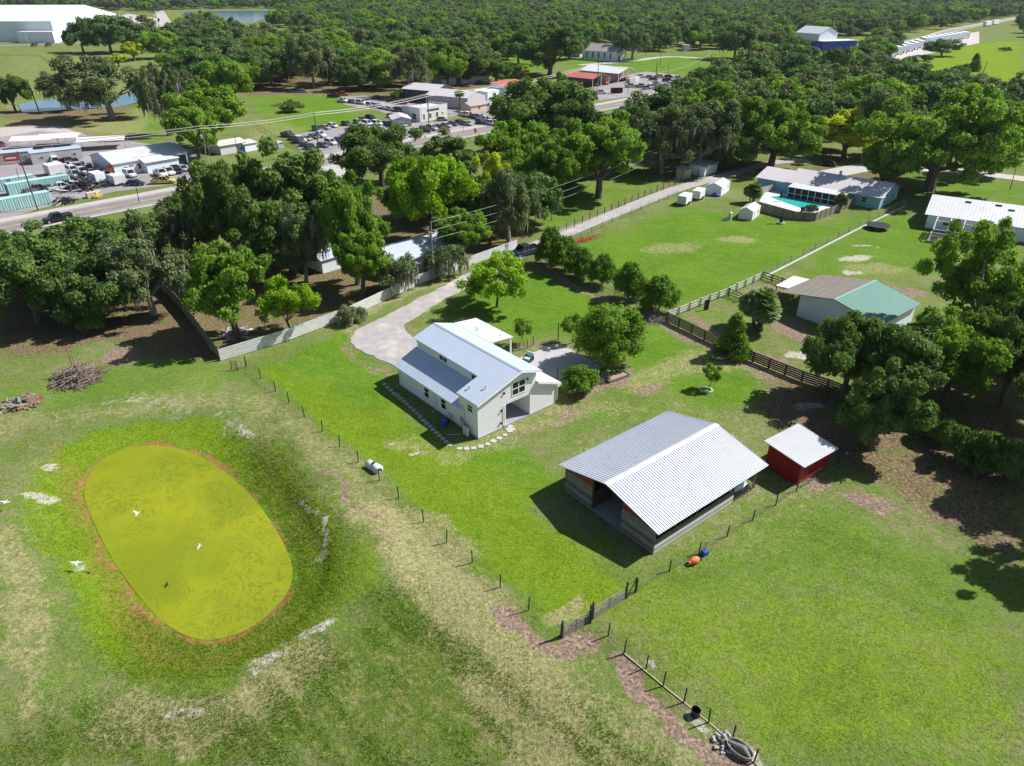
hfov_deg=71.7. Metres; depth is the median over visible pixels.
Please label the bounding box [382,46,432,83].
mossy oak
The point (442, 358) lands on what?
window
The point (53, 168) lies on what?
box trailer
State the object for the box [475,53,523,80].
live oak
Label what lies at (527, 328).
sapling
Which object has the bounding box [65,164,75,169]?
car
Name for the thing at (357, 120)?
car
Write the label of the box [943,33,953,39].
semi trailer
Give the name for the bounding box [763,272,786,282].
rail fence
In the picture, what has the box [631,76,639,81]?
stock crate
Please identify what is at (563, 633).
farm gate
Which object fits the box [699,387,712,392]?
stone ring
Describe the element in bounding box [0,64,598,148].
power line
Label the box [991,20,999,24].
semi trailer
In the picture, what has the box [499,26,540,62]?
oak tree
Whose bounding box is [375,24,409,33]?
oak tree
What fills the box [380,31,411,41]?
oak tree
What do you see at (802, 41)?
oak tree
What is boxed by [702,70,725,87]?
dead tree
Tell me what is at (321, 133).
pickup truck
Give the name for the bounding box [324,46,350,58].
oak tree
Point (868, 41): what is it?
oak tree
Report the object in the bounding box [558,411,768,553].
barn
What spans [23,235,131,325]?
live oak
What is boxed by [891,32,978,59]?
trailer lot
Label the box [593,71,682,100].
parking lot
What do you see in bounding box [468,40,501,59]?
oak tree
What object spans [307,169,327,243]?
mossy oak
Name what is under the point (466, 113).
car
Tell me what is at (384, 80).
oak tree
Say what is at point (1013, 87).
oak tree
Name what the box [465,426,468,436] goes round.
gas bottle
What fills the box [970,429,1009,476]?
shrub
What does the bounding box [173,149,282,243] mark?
live oak
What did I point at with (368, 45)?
oak tree
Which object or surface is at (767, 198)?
pool deck
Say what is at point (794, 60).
oak tree
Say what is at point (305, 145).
car
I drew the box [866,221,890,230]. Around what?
trampoline
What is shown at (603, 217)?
lane
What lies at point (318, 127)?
car
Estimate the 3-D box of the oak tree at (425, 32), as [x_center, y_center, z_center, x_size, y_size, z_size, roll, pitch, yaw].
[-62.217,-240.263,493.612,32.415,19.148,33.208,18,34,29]
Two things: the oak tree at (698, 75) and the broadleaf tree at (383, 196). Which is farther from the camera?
the oak tree at (698, 75)
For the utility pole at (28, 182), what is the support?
on the ground at (912, 496)
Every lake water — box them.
[19,94,137,111]
[182,11,267,22]
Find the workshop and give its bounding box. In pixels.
[89,141,188,173]
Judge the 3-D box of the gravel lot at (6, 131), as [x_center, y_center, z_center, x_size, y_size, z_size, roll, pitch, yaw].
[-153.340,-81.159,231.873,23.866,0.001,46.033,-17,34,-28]
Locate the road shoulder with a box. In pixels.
[0,17,1014,232]
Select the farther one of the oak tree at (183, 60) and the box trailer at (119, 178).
the oak tree at (183, 60)
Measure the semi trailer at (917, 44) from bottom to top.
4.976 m
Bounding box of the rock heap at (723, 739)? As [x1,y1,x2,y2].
[710,730,735,754]
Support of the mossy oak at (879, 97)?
on the ground at (912, 496)
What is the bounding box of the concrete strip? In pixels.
[767,205,904,275]
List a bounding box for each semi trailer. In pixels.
[897,45,903,54]
[900,44,909,52]
[903,42,914,50]
[909,41,920,49]
[914,39,925,47]
[919,37,930,41]
[925,36,936,41]
[937,34,947,39]
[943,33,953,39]
[948,33,958,39]
[954,32,964,38]
[960,31,970,37]
[983,21,992,25]
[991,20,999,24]
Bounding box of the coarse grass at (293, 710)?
[0,568,678,765]
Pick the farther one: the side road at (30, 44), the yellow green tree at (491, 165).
the side road at (30, 44)
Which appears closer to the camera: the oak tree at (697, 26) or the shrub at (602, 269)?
the shrub at (602, 269)
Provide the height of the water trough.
0.554 m
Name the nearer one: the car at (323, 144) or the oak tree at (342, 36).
the car at (323, 144)
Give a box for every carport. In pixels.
[8,135,58,148]
[38,132,83,146]
[75,135,128,149]
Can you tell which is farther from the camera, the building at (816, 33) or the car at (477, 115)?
the building at (816, 33)
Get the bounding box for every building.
[121,14,158,27]
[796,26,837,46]
[814,39,857,50]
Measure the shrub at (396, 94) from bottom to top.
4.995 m
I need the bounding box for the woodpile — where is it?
[215,326,253,340]
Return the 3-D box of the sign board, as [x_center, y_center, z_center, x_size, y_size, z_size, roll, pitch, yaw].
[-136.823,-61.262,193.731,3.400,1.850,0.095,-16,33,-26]
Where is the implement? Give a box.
[726,481,749,496]
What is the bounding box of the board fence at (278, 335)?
[217,240,516,360]
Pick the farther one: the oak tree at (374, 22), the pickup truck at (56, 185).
the oak tree at (374, 22)
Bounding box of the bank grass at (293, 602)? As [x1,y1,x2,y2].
[12,412,363,679]
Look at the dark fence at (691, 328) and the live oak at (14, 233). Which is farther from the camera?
the live oak at (14, 233)
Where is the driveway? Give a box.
[350,272,471,364]
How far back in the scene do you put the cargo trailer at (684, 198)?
158.48 m
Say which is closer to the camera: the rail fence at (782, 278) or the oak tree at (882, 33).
the rail fence at (782, 278)
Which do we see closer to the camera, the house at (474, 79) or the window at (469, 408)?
the window at (469, 408)
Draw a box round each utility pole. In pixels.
[17,151,38,209]
[200,126,207,164]
[313,112,319,153]
[427,95,429,133]
[429,222,433,280]
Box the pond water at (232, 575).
[84,445,292,639]
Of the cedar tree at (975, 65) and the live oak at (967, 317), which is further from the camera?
the cedar tree at (975, 65)
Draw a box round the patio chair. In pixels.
[523,351,533,361]
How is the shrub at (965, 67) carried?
on the ground at (912, 496)
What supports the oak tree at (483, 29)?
on the ground at (912, 496)
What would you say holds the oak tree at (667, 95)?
on the ground at (912, 496)
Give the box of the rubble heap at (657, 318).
[642,312,667,324]
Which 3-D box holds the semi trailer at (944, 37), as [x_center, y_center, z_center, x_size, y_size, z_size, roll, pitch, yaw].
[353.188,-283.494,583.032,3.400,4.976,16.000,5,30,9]
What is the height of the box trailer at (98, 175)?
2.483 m
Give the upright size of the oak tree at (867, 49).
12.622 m
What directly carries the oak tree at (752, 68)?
on the ground at (912, 496)
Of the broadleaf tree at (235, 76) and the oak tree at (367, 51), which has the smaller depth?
the broadleaf tree at (235, 76)
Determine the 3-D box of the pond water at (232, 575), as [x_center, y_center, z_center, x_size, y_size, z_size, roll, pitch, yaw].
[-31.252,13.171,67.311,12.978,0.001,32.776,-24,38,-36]
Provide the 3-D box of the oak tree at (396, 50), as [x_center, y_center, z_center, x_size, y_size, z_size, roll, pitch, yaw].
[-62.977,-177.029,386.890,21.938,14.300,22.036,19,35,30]
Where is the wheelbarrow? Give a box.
[683,556,701,564]
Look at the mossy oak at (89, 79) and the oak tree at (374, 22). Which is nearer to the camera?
the mossy oak at (89, 79)
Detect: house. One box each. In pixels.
[433,72,488,84]
[473,88,502,102]
[490,79,518,96]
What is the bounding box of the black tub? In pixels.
[691,705,700,718]
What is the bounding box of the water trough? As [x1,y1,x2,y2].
[727,737,753,761]
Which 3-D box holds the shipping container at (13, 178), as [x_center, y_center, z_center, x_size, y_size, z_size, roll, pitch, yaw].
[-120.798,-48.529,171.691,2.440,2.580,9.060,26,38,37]
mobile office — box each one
[0,148,32,164]
[27,145,83,164]
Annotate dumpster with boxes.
[610,88,622,92]
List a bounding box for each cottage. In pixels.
[209,137,245,154]
[307,246,345,272]
[377,231,459,273]
[461,100,487,112]
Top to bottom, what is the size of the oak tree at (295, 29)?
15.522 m
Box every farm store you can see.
[566,71,609,87]
[580,64,637,81]
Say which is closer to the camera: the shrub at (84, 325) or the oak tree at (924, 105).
the shrub at (84, 325)
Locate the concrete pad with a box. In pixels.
[322,165,360,181]
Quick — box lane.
[489,158,809,272]
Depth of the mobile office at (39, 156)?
196.14 m
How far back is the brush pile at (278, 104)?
284.66 m
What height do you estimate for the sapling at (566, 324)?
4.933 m
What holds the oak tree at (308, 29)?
on the ground at (912, 496)
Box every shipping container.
[0,173,34,190]
[0,190,51,211]
[3,173,70,195]
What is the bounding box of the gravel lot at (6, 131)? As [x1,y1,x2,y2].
[0,126,83,136]
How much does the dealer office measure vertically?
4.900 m
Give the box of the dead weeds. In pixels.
[210,429,329,556]
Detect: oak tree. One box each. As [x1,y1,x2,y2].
[153,50,178,66]
[159,48,206,77]
[164,36,205,52]
[166,21,192,43]
[167,46,208,55]
[172,27,209,45]
[191,44,233,57]
[193,53,231,73]
[195,26,229,39]
[201,36,225,45]
[206,24,233,36]
[206,36,247,48]
[206,38,247,54]
[221,23,269,42]
[224,42,253,60]
[228,48,280,82]
[242,33,281,49]
[245,21,279,30]
[249,23,292,35]
[264,30,297,43]
[277,44,290,79]
[281,25,315,33]
[283,30,328,44]
[293,25,320,37]
[313,23,325,28]
[313,27,351,43]
[317,55,341,83]
[322,39,361,48]
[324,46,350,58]
[331,25,355,31]
[342,45,394,58]
[344,41,374,48]
[345,47,385,83]
[347,23,381,44]
[353,21,369,34]
[360,53,406,87]
[362,36,392,54]
[365,17,395,30]
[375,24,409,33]
[377,30,409,45]
[379,20,408,34]
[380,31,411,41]
[386,44,403,55]
[390,39,414,49]
[401,15,432,31]
[404,35,445,52]
[408,25,435,34]
[409,22,423,31]
[409,31,443,40]
[410,22,443,38]
[416,154,477,220]
[425,48,469,85]
[429,25,455,37]
[437,17,466,25]
[439,21,465,31]
[440,19,477,28]
[451,31,487,47]
[452,25,479,39]
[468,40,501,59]
[474,16,496,25]
[474,25,488,34]
[475,20,510,32]
[481,28,504,52]
[488,29,524,59]
[497,148,555,180]
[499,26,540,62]
[512,169,563,226]
[521,122,558,151]
[549,135,598,185]
[568,31,591,58]
[615,120,658,170]
[625,83,687,115]
[644,28,657,47]
[647,22,662,29]
[649,25,677,50]
[652,23,683,47]
[653,102,696,156]
[657,77,714,107]
[682,21,708,46]
[682,28,717,49]
[685,58,754,81]
[699,25,713,43]
[701,63,751,85]
[701,74,749,91]
[712,21,763,56]
[712,27,724,43]
[720,78,772,109]
[722,44,783,68]
[731,57,782,82]
[737,58,778,70]
[741,40,774,51]
[744,73,817,101]
[746,73,797,93]
[755,47,770,52]
[757,25,772,42]
[764,28,797,44]
[765,50,789,71]
[768,22,795,34]
[770,82,806,103]
[772,42,812,61]
[773,38,807,48]
[775,52,818,73]
[777,36,810,47]
[783,62,826,78]
[790,69,839,95]
[797,98,848,127]
[804,45,826,55]
[804,46,865,68]
[819,64,834,77]
[823,59,886,83]
[824,62,842,70]
[831,67,883,94]
[832,74,929,105]
[839,83,912,109]
[844,47,864,59]
[844,56,883,71]
[852,42,879,55]
[857,35,888,45]
[858,37,883,46]
[865,31,893,37]
[866,51,894,63]
[868,57,914,71]
[869,27,893,36]
[871,41,898,56]
[871,59,947,91]
[873,66,893,75]
[878,29,906,40]
[882,36,903,45]
[900,82,958,111]
[907,69,975,87]
[916,102,945,115]
[921,38,966,55]
[928,76,1018,103]
[976,70,1023,93]
[997,80,1023,102]
[1003,83,1021,96]
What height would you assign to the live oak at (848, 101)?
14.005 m
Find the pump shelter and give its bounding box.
[275,140,283,148]
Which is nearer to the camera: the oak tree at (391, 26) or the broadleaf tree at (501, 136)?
the broadleaf tree at (501, 136)
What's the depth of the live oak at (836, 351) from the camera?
81.75 m
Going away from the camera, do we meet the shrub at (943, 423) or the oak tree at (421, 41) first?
the shrub at (943, 423)
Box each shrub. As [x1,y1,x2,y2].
[74,313,105,333]
[278,99,304,111]
[390,90,401,98]
[534,224,562,263]
[547,233,582,271]
[558,364,600,394]
[565,245,595,279]
[587,253,616,285]
[610,260,646,300]
[638,272,683,312]
[806,204,818,210]
[903,56,918,62]
[921,54,935,60]
[925,414,956,441]
[937,424,988,470]
[943,63,971,75]
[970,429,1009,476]
[989,439,1023,480]
[997,47,1011,50]
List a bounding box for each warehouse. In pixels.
[0,5,118,41]
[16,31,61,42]
[401,82,452,102]
[425,88,484,108]
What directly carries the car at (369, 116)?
on the ground at (912, 496)
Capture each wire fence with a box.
[244,357,560,637]
[590,609,775,765]
[637,442,862,587]
[763,201,904,275]
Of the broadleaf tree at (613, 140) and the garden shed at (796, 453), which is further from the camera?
the broadleaf tree at (613, 140)
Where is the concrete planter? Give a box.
[85,190,102,198]
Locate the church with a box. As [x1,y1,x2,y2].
[582,44,626,61]
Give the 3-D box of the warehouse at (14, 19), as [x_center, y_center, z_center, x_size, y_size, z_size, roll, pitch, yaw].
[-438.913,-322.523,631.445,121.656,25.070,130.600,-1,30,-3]
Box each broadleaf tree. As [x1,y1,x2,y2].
[159,97,225,159]
[161,78,249,137]
[177,228,271,338]
[198,58,260,100]
[254,273,321,333]
[308,169,371,214]
[315,168,390,285]
[326,222,390,298]
[375,159,419,220]
[385,153,480,231]
[431,206,491,256]
[454,249,527,307]
[474,118,547,159]
[523,128,588,190]
[564,109,647,198]
[571,302,647,369]
[678,80,741,111]
[738,92,829,166]
[850,82,1023,191]
[860,133,920,181]
[906,322,918,327]
[912,216,1023,317]
[914,304,1013,403]
[988,98,1023,173]
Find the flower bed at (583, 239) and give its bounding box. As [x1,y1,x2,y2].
[575,231,604,243]
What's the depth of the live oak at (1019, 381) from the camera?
76.33 m
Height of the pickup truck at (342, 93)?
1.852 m
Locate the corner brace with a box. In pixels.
[627,576,638,596]
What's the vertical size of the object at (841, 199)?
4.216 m
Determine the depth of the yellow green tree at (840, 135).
195.48 m
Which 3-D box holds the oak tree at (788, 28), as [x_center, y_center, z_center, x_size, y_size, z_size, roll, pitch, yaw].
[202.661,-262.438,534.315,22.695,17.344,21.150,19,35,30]
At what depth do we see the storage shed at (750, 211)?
149.61 m
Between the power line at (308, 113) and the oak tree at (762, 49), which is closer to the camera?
the power line at (308, 113)
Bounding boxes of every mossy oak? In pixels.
[33,71,70,109]
[47,54,156,118]
[92,236,191,315]
[122,199,196,268]
[131,60,181,135]
[173,69,204,95]
[268,199,329,281]
[284,33,337,87]
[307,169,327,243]
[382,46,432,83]
[479,165,543,241]
[609,24,652,59]
[627,98,709,173]
[658,99,743,160]
[854,87,923,134]
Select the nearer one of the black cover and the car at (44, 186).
the black cover
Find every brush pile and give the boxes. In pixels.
[48,346,110,393]
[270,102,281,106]
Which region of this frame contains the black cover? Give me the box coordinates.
[703,299,709,310]
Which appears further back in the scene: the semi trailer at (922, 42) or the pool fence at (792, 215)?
the semi trailer at (922, 42)
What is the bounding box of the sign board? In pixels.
[3,155,19,162]
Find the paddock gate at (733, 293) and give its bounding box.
[728,288,741,298]
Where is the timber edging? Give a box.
[624,653,758,765]
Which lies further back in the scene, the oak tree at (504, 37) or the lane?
the oak tree at (504, 37)
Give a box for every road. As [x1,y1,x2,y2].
[0,18,1015,231]
[0,42,79,45]
[154,10,170,26]
[921,167,1023,180]
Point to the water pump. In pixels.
(729, 217)
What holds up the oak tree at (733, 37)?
on the ground at (912, 496)
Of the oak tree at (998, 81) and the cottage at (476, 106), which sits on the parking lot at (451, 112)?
the cottage at (476, 106)
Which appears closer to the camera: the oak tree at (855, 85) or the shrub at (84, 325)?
the shrub at (84, 325)
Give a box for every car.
[38,184,50,190]
[50,155,58,161]
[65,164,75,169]
[74,161,81,165]
[76,171,84,177]
[81,165,87,171]
[84,163,92,167]
[122,168,136,177]
[124,179,145,185]
[178,164,187,170]
[298,89,308,92]
[302,135,312,140]
[302,142,316,148]
[308,133,319,138]
[311,125,323,130]
[316,141,329,147]
[320,124,330,129]
[324,137,336,144]
[327,122,338,127]
[334,136,340,141]
[341,120,351,125]
[347,99,355,103]
[353,118,361,122]
[356,99,365,104]
[361,119,372,123]
[365,101,373,106]
[365,114,376,119]
[371,119,382,124]
[372,102,380,107]
[373,95,383,98]
[381,120,390,125]
[393,106,401,111]
[395,98,408,103]
[419,125,431,131]
[426,124,438,130]
[436,116,448,120]
[441,122,451,127]
[448,120,458,125]
[461,120,473,125]
[463,111,471,116]
[474,113,482,117]
[475,118,485,124]
[486,119,494,125]
[641,85,651,88]
[819,159,836,166]
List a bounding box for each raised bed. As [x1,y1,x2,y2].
[594,375,610,385]
[603,370,629,383]
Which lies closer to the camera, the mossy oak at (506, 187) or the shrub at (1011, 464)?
the shrub at (1011, 464)
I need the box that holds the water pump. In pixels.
[723,212,731,220]
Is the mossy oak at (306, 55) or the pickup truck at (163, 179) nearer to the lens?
the pickup truck at (163, 179)
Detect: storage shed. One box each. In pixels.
[706,177,730,195]
[738,202,760,220]
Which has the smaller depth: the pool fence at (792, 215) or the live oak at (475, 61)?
the pool fence at (792, 215)
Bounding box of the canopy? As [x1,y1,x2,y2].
[775,276,808,302]
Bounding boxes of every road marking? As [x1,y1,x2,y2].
[1,27,965,227]
[3,29,956,227]
[4,26,966,222]
[7,21,1002,231]
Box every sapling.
[513,317,533,342]
[560,312,583,341]
[700,362,723,387]
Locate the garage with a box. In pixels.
[388,112,411,126]
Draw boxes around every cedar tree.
[713,312,752,362]
[968,53,982,71]
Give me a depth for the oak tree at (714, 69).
271.08 m
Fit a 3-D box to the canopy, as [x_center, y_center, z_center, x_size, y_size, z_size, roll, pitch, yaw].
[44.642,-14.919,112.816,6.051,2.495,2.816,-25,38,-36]
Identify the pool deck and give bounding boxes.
[759,191,832,212]
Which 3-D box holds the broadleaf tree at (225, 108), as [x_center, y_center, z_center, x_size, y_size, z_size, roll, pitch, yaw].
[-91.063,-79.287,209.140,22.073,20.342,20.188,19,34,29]
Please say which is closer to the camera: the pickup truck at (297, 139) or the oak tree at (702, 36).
the pickup truck at (297, 139)
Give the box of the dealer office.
[402,101,447,121]
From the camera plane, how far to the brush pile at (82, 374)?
89.06 m
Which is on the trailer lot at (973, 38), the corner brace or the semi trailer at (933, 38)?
the semi trailer at (933, 38)
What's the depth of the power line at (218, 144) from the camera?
185.74 m
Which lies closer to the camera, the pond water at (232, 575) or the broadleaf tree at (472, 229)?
the pond water at (232, 575)
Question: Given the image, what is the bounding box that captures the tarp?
[711,193,719,196]
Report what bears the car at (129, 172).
on the yard surface at (87, 149)
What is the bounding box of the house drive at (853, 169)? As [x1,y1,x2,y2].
[821,163,869,174]
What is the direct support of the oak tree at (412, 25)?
on the ground at (912, 496)
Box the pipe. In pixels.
[801,464,839,485]
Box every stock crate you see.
[626,78,634,82]
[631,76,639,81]
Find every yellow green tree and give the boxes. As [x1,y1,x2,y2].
[109,53,127,66]
[120,41,142,60]
[472,151,509,198]
[515,63,532,77]
[822,107,878,158]
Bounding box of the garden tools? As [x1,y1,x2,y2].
[700,541,708,556]
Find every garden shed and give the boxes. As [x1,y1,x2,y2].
[242,138,257,151]
[414,261,423,273]
[675,165,693,178]
[688,158,718,176]
[764,423,838,484]
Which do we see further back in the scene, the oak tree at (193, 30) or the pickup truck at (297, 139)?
the oak tree at (193, 30)
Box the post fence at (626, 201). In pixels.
[558,170,698,229]
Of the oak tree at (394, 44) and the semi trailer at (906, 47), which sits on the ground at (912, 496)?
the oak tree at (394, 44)
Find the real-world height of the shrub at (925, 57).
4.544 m
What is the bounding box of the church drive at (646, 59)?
[577,56,732,64]
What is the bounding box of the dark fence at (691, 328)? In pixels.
[666,312,855,394]
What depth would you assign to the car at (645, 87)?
327.24 m
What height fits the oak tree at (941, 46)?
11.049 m
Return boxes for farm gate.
[561,604,592,638]
[592,581,628,619]
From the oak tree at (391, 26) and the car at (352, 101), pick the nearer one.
the car at (352, 101)
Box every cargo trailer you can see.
[677,192,692,204]
[691,187,705,199]
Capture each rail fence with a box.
[667,271,763,319]
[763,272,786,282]
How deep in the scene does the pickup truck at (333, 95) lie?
304.12 m
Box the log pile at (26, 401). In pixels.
[0,390,43,413]
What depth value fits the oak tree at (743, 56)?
327.32 m
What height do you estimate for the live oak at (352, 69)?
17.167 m
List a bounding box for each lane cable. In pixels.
[433,149,658,221]
[435,144,698,229]
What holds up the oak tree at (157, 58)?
on the ground at (912, 496)
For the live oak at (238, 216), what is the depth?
110.31 m
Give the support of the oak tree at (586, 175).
on the ground at (912, 496)
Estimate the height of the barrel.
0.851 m
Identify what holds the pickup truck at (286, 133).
on the parking lot at (333, 133)
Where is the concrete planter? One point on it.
(90, 194)
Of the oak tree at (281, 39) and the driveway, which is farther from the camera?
the oak tree at (281, 39)
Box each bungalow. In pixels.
[756,166,901,208]
[925,194,1023,241]
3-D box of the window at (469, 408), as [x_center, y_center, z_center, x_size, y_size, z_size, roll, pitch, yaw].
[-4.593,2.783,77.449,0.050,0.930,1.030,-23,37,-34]
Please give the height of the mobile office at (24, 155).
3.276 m
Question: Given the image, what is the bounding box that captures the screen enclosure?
[927,216,977,245]
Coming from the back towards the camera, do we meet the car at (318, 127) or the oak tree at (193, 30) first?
the oak tree at (193, 30)
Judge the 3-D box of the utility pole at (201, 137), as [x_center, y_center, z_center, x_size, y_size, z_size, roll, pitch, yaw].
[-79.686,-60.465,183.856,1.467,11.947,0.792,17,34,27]
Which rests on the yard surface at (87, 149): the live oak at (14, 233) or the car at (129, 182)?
the car at (129, 182)
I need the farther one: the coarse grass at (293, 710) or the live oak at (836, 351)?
the live oak at (836, 351)
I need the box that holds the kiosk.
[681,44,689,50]
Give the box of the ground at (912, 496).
[0,4,1023,765]
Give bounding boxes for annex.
[571,52,581,56]
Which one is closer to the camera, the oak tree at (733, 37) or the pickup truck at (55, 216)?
the pickup truck at (55, 216)
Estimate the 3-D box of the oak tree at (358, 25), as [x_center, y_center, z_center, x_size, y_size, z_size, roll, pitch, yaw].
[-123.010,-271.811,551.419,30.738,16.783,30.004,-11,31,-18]
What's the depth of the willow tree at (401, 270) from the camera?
111.84 m
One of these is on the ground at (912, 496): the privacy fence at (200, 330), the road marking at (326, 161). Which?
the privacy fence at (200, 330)
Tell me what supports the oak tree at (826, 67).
on the ground at (912, 496)
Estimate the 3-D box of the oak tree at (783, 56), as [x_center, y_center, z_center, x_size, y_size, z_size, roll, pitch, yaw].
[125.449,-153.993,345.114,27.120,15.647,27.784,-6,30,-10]
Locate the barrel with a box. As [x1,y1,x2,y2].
[440,413,451,425]
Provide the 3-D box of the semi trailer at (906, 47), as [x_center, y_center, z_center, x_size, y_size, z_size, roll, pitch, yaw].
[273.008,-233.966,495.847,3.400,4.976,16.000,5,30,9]
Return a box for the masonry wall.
[762,184,775,193]
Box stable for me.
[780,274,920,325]
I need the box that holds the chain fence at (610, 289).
[523,254,666,321]
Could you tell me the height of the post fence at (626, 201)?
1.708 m
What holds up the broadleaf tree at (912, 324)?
on the ground at (912, 496)
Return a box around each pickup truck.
[23,183,42,192]
[41,211,72,223]
[47,181,73,191]
[63,156,71,160]
[66,169,78,176]
[73,166,87,171]
[150,175,175,184]
[153,167,168,175]
[162,166,175,174]
[170,164,182,172]
[279,130,294,135]
[288,88,298,92]
[291,136,305,142]
[312,130,326,137]
[327,93,340,97]
[336,91,348,95]
[336,97,346,102]
[512,243,536,257]
[594,89,606,93]
[624,83,634,86]
[654,74,663,77]
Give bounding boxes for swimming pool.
[772,195,822,207]
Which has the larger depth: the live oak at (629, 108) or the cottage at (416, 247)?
the live oak at (629, 108)
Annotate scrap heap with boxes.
[44,173,112,194]
[45,195,79,205]
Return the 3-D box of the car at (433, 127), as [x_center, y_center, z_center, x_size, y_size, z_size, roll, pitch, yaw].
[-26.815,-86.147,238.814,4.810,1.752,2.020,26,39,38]
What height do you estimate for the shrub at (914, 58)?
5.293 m
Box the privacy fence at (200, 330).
[160,279,218,357]
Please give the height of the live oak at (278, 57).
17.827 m
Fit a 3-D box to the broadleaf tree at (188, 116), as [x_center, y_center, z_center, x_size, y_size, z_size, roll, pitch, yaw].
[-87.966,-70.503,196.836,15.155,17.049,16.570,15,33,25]
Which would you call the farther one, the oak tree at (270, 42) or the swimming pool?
the oak tree at (270, 42)
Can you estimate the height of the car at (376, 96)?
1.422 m
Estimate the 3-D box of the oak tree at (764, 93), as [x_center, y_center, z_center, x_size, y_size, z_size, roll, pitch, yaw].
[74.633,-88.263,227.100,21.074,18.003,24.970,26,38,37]
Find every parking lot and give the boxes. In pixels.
[294,120,485,154]
[339,96,490,116]
[593,71,682,100]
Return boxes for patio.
[520,344,602,386]
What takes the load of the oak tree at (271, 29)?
on the ground at (912, 496)
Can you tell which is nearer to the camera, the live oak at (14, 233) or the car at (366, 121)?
the live oak at (14, 233)
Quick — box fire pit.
[777,215,784,224]
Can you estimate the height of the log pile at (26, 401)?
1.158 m
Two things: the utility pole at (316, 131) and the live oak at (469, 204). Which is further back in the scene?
the utility pole at (316, 131)
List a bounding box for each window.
[424,387,429,399]
[439,354,447,363]
[441,399,446,410]
[467,403,472,413]
[512,378,525,396]
[860,197,867,202]
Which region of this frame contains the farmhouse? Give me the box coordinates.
[393,318,560,438]
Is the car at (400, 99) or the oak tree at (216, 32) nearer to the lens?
the car at (400, 99)
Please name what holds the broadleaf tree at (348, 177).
on the ground at (912, 496)
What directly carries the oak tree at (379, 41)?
on the ground at (912, 496)
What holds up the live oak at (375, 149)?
on the ground at (912, 496)
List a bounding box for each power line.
[0,53,710,145]
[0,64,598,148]
[19,62,600,144]
[132,123,314,157]
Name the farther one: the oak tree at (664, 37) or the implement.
the oak tree at (664, 37)
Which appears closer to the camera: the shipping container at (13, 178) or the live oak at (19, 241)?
the live oak at (19, 241)
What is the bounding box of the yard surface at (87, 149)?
[0,131,194,218]
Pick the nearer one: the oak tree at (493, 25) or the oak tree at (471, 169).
the oak tree at (471, 169)
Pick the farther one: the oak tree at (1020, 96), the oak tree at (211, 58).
the oak tree at (211, 58)
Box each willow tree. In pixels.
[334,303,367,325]
[376,251,418,296]
[422,244,469,279]
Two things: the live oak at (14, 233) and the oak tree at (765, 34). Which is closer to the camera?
the live oak at (14, 233)
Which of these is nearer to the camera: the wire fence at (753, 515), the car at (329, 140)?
the wire fence at (753, 515)
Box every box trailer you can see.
[42,161,65,174]
[88,170,105,182]
[107,172,125,185]
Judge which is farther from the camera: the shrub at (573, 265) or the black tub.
the shrub at (573, 265)
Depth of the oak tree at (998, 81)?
248.34 m
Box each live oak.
[0,73,33,112]
[0,229,29,252]
[0,234,86,324]
[10,216,92,249]
[11,230,31,236]
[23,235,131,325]
[46,208,180,273]
[151,190,199,244]
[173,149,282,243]
[181,209,223,245]
[212,184,292,287]
[236,134,345,274]
[237,47,293,85]
[327,122,425,188]
[333,50,382,90]
[407,126,483,169]
[428,34,488,83]
[444,183,498,229]
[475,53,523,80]
[486,75,597,129]
[516,21,584,74]
[539,86,618,137]
[555,70,571,82]
[612,98,640,123]
[698,126,760,167]
[793,91,865,137]
[800,309,905,397]
[833,356,939,450]
[842,310,962,396]
[945,305,1023,386]
[968,314,1023,408]
[1001,298,1023,322]
[1013,373,1023,392]
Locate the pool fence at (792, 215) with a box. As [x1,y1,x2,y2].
[758,197,855,220]
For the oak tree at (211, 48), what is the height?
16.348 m
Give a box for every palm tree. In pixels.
[454,89,464,110]
[737,286,781,330]
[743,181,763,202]
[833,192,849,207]
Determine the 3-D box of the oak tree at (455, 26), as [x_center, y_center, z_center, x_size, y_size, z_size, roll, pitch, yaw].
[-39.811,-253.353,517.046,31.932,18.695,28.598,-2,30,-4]
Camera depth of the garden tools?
62.10 m
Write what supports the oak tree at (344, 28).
on the ground at (912, 496)
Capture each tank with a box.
[106,165,114,172]
[365,459,382,473]
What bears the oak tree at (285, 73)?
on the ground at (912, 496)
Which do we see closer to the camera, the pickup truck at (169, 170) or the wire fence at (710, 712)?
the wire fence at (710, 712)

